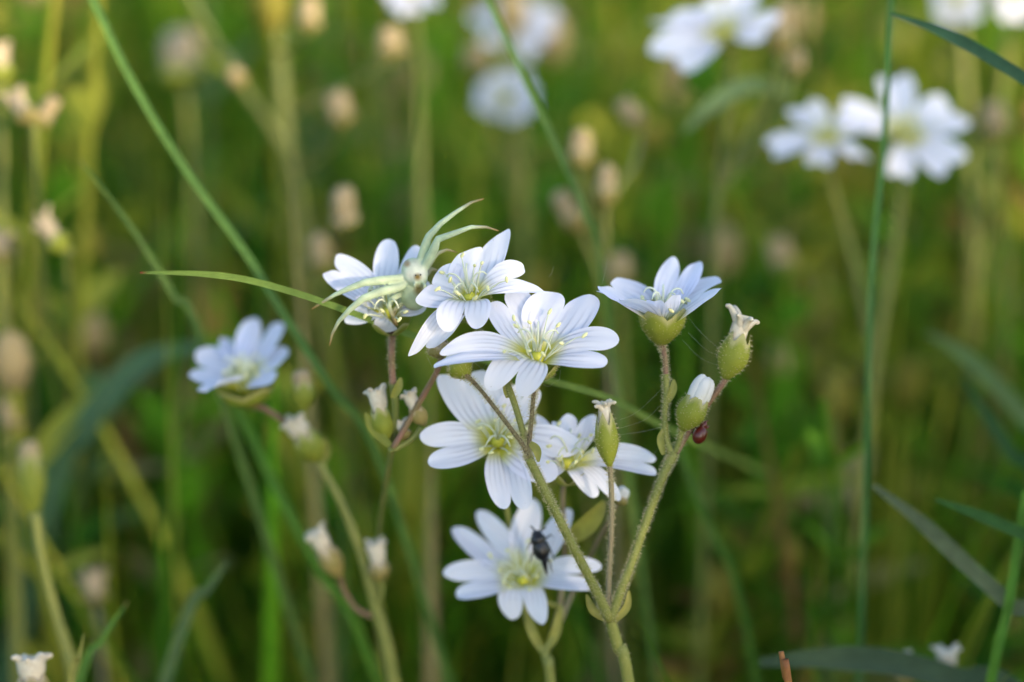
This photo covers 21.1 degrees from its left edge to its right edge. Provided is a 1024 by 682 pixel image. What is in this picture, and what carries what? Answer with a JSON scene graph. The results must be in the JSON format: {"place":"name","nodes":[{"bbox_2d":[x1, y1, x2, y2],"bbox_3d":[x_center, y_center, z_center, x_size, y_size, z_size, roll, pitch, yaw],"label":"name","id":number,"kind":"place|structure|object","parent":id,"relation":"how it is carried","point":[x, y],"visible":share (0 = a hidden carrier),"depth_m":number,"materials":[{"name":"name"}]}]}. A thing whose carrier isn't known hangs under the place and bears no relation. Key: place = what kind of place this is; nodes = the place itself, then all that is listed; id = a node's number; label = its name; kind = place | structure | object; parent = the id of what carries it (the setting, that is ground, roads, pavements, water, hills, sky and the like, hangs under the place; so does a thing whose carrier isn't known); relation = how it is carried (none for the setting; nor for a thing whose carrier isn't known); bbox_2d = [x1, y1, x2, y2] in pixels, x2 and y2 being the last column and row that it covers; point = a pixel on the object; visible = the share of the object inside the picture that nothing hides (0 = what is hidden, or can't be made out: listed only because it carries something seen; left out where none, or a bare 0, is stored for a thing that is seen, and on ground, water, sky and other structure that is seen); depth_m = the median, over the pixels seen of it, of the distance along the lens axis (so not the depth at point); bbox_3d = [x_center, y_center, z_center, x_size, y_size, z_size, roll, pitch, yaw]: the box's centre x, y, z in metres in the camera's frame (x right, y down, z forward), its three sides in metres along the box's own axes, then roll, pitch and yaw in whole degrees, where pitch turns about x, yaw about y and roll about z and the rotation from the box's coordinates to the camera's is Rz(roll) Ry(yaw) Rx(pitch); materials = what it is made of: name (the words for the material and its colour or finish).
{"place":"outdoors","nodes":[
{"label":"outdoors","id":0,"kind":"place"},
{"bbox_2d":[0,0,1023,681],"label":"meadow grass","id":1,"kind":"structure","parent":0,"point":[168,564],"depth_m":0.43,"materials":[{"name":"green plant"}]},
{"bbox_2d":[75,332,1023,681],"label":"grass","id":2,"kind":"structure","parent":0,"point":[591,654],"depth_m":0.40,"materials":[{"name":"green plant"}]},
{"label":"ground","id":3,"kind":"structure","parent":0,"visible":0},
{"bbox_2d":[0,231,17,681],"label":"chickweed plant","id":4,"kind":"object","parent":3,"relation":"on","point":[6,253],"visible":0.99,"depth_m":0.37,"materials":[{"name":"green plant"}]},
{"bbox_2d":[0,41,18,677],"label":"chickweed plant","id":5,"kind":"object","parent":3,"relation":"on","point":[7,71],"visible":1,"depth_m":0.36,"materials":[{"name":"green plant"}]},
{"bbox_2d":[0,398,25,655],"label":"chickweed plant","id":6,"kind":"object","parent":3,"relation":"on","point":[10,423],"visible":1,"depth_m":0.37,"materials":[{"name":"green plant"}]},
{"bbox_2d":[11,652,52,681],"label":"chickweed plant","id":7,"kind":"object","parent":3,"relation":"on","point":[31,668],"visible":1,"depth_m":0.31,"materials":[{"name":"white plant"}]},
{"bbox_2d":[18,440,77,681],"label":"chickweed plant","id":8,"kind":"object","parent":3,"relation":"on","point":[31,479],"visible":0.98,"depth_m":0.34,"materials":[{"name":"green plant"}]},
{"bbox_2d":[0,85,99,681],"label":"chickweed plant","id":9,"kind":"object","parent":3,"relation":"on","point":[33,117],"visible":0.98,"depth_m":0.36,"materials":[{"name":"green plant"}]},
{"bbox_2d":[32,205,96,651],"bbox_3d":[-0.064,0.031,0.400,0.005,0.125,0.064,-3,20,-9],"label":"chickweed plant","id":10,"kind":"object","parent":3,"relation":"on","point":[45,226],"visible":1,"depth_m":0.35,"materials":[{"name":"green plant"}]},
{"bbox_2d":[68,633,84,681],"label":"grass blade","id":11,"kind":"object","parent":3,"relation":"on","point":[75,662],"depth_m":0.32,"materials":[{"name":"green plant"}]},
{"bbox_2d":[75,567,108,681],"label":"chickweed plant","id":12,"kind":"object","parent":3,"relation":"on","point":[93,585],"visible":0.99,"depth_m":0.37,"materials":[{"name":"beige plant"}]},
{"bbox_2d":[0,342,199,681],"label":"grass blade","id":13,"kind":"object","parent":3,"relation":"on","point":[120,381],"depth_m":0.37,"materials":[{"name":"green plant"}]},
{"bbox_2d":[75,602,127,681],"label":"grass blade","id":14,"kind":"object","parent":3,"relation":"on","point":[86,661],"depth_m":0.33,"materials":[{"name":"green plant"}]},
{"bbox_2d":[159,27,218,643],"bbox_3d":[-0.050,0.016,0.436,0.008,0.129,0.029,0,20,0],"label":"chickweed plant","id":15,"kind":"object","parent":3,"relation":"on","point":[184,69],"visible":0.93,"depth_m":0.42,"materials":[{"name":"green plant"}]},
{"bbox_2d":[158,558,229,681],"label":"grass blade","id":16,"kind":"object","parent":3,"relation":"on","point":[175,648],"depth_m":0.34,"materials":[{"name":"green plant"}]},
{"bbox_2d":[80,160,315,681],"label":"grass blade","id":17,"kind":"object","parent":3,"relation":"on","point":[251,491],"depth_m":0.34,"materials":[{"name":"green plant"}]},
{"bbox_2d":[191,261,229,496],"bbox_3d":[-0.052,0.028,0.466,0.013,0.087,0.009,0,20,0],"label":"grass blade","id":18,"kind":"object","parent":3,"relation":"on","point":[212,331],"depth_m":0.45,"materials":[{"name":"green plant"}]},
{"bbox_2d":[89,0,451,681],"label":"grass blade","id":19,"kind":"object","parent":3,"relation":"on","point":[335,393],"depth_m":0.33,"materials":[{"name":"green plant"}]},
{"bbox_2d":[188,0,375,581],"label":"chickweed plant","id":20,"kind":"object","parent":3,"relation":"on","point":[237,77],"visible":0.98,"depth_m":0.40,"materials":[{"name":"green plant"}]},
{"bbox_2d":[189,318,399,681],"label":"chickweed plant","id":21,"kind":"object","parent":3,"relation":"on","point":[238,373],"visible":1,"depth_m":0.33,"materials":[{"name":"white plant"}]},
{"bbox_2d":[233,406,381,681],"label":"grass blade","id":22,"kind":"object","parent":3,"relation":"on","point":[334,591],"depth_m":0.34,"materials":[{"name":"green plant"}]},
{"bbox_2d":[273,0,406,470],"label":"chickweed plant","id":23,"kind":"object","parent":3,"relation":"on","point":[345,216],"visible":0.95,"depth_m":0.38,"materials":[{"name":"green plant"}]},
{"bbox_2d":[323,239,448,678],"bbox_3d":[-0.018,0.046,0.348,0.013,0.134,0.058,-4,20,-11],"label":"chickweed plant","id":24,"kind":"object","parent":3,"relation":"on","point":[384,426],"visible":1,"depth_m":0.31,"materials":[{"name":"white plant"}]},
{"bbox_2d":[389,0,439,633],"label":"chickweed plant","id":25,"kind":"object","parent":3,"relation":"on","point":[411,8],"visible":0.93,"depth_m":0.40,"materials":[{"name":"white plant"}]},
{"bbox_2d":[462,0,558,681],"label":"chickweed plant","id":26,"kind":"object","parent":3,"relation":"on","point":[504,96],"visible":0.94,"depth_m":0.42,"materials":[{"name":"white plant"}]},
{"bbox_2d":[0,0,1023,681],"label":"meadow undergrowth","id":27,"kind":"object","parent":3,"relation":"on","point":[666,194],"visible":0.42,"depth_m":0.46,"materials":[{"name":"green plant"}]},
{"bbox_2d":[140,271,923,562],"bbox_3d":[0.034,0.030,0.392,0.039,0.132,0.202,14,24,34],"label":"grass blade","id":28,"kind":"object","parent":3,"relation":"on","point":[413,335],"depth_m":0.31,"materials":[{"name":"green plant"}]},
{"bbox_2d":[420,370,655,681],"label":"chickweed plant","id":29,"kind":"object","parent":3,"relation":"on","point":[512,575],"visible":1,"depth_m":0.31,"materials":[{"name":"white plant"}]},
{"bbox_2d":[527,525,553,574],"bbox_3d":[0.003,0.024,0.312,0.003,0.006,0.003,0,20,0],"label":"black beetle","id":30,"kind":"object","parent":29,"relation":"on","point":[541,549],"visible":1,"depth_m":0.31},
{"bbox_2d":[486,0,658,681],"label":"grass blade","id":31,"kind":"object","parent":3,"relation":"on","point":[590,222],"depth_m":0.34,"materials":[{"name":"green plant"}]},
{"bbox_2d":[408,229,759,681],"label":"chickweed plant","id":32,"kind":"object","parent":3,"relation":"on","point":[536,343],"visible":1,"depth_m":0.30,"materials":[{"name":"white plant"}]},
{"bbox_2d":[312,198,498,345],"bbox_3d":[-0.012,-0.008,0.305,0.021,0.015,0.007,0,20,0],"label":"crab spider","id":33,"kind":"object","parent":32,"relation":"attached to","point":[407,284],"visible":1,"depth_m":0.30},
{"bbox_2d":[428,264,718,466],"bbox_3d":[0.007,0.003,0.304,0.033,0.023,0.008,0,20,0],"label":"spider silk","id":34,"kind":"object","parent":32,"relation":"attached to","point":[637,411],"visible":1,"depth_m":0.30},
{"bbox_2d":[691,420,709,443],"bbox_3d":[0.021,0.010,0.304,0.002,0.002,0.002,0,20,0],"label":"red beetle","id":35,"kind":"object","parent":32,"relation":"hanging from","point":[699,434],"visible":1,"depth_m":0.30},
{"bbox_2d":[552,97,646,681],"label":"chickweed plant","id":36,"kind":"object","parent":3,"relation":"on","point":[580,157],"visible":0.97,"depth_m":0.37,"materials":[{"name":"green plant"}]},
{"bbox_2d":[609,252,632,664],"bbox_3d":[0.016,0.040,0.400,0.006,0.110,0.005,0,20,0],"label":"chickweed plant","id":37,"kind":"object","parent":3,"relation":"on","point":[620,265],"visible":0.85,"depth_m":0.39,"materials":[{"name":"green plant"}]},
{"bbox_2d":[674,440,760,681],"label":"grass blade","id":38,"kind":"object","parent":3,"relation":"on","point":[710,526],"depth_m":0.35,"materials":[{"name":"green plant"}]},
{"bbox_2d":[649,0,804,681],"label":"chickweed plant","id":39,"kind":"object","parent":3,"relation":"on","point":[692,39],"visible":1,"depth_m":0.37,"materials":[{"name":"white plant"}]},
{"bbox_2d":[767,236,802,616],"bbox_3d":[0.043,0.034,0.423,0.010,0.105,0.008,0,20,0],"label":"chickweed plant","id":40,"kind":"object","parent":3,"relation":"on","point":[779,251],"visible":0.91,"depth_m":0.40,"materials":[{"name":"green plant"}]},
{"bbox_2d":[778,651,791,681],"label":"dry stalk","id":41,"kind":"object","parent":3,"relation":"on","point":[785,669],"visible":1,"depth_m":0.30,"materials":[{"name":"plant"}]},
{"bbox_2d":[765,74,970,681],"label":"chickweed plant","id":42,"kind":"object","parent":3,"relation":"on","point":[923,127],"visible":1,"depth_m":0.37,"materials":[{"name":"white plant"}]},
{"bbox_2d":[857,0,893,681],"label":"grass blade","id":43,"kind":"object","parent":3,"relation":"on","point":[870,321],"depth_m":0.33,"materials":[{"name":"green plant"}]},
{"bbox_2d":[760,646,1020,681],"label":"grass blade","id":44,"kind":"object","parent":3,"relation":"on","point":[890,662],"depth_m":0.33,"materials":[{"name":"green plant"}]},
{"bbox_2d":[895,643,961,681],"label":"chickweed plant","id":45,"kind":"object","parent":3,"relation":"on","point":[943,654],"visible":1,"depth_m":0.33,"materials":[{"name":"white plant"}]},
{"bbox_2d":[872,483,1023,615],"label":"grass blade","id":46,"kind":"object","parent":3,"relation":"on","point":[947,546],"depth_m":0.32,"materials":[{"name":"green plant"}]},
{"bbox_2d":[890,12,1023,84],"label":"grass blade","id":47,"kind":"object","parent":3,"relation":"on","point":[993,59],"depth_m":0.32,"materials":[{"name":"green plant"}]},
{"bbox_2d":[926,331,1023,427],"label":"grass blade","id":48,"kind":"object","parent":3,"relation":"on","point":[996,384],"depth_m":0.36,"materials":[{"name":"green plant"}]},
{"bbox_2d":[934,0,1023,667],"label":"chickweed plant","id":49,"kind":"object","parent":3,"relation":"on","point":[960,13],"visible":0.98,"depth_m":0.41,"materials":[{"name":"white plant"}]},
{"bbox_2d":[935,498,1023,539],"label":"grass blade","id":50,"kind":"object","parent":3,"relation":"on","point":[1001,524],"depth_m":0.32,"materials":[{"name":"green plant"}]},
{"bbox_2d":[961,376,1023,466],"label":"grass blade","id":51,"kind":"object","parent":3,"relation":"on","point":[1011,452],"depth_m":0.35,"materials":[{"name":"green plant"}]},
{"bbox_2d":[979,101,1012,668],"bbox_3d":[0.071,0.027,0.409,0.008,0.126,0.016,0,20,0],"label":"chickweed plant","id":52,"kind":"object","parent":3,"relation":"on","point":[996,127],"visible":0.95,"depth_m":0.40,"materials":[{"name":"green plant"}]},
{"bbox_2d":[986,491,1023,681],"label":"grass blade","id":53,"kind":"object","parent":3,"relation":"on","point":[1006,615],"depth_m":0.32,"materials":[{"name":"green plant"}]}
]}

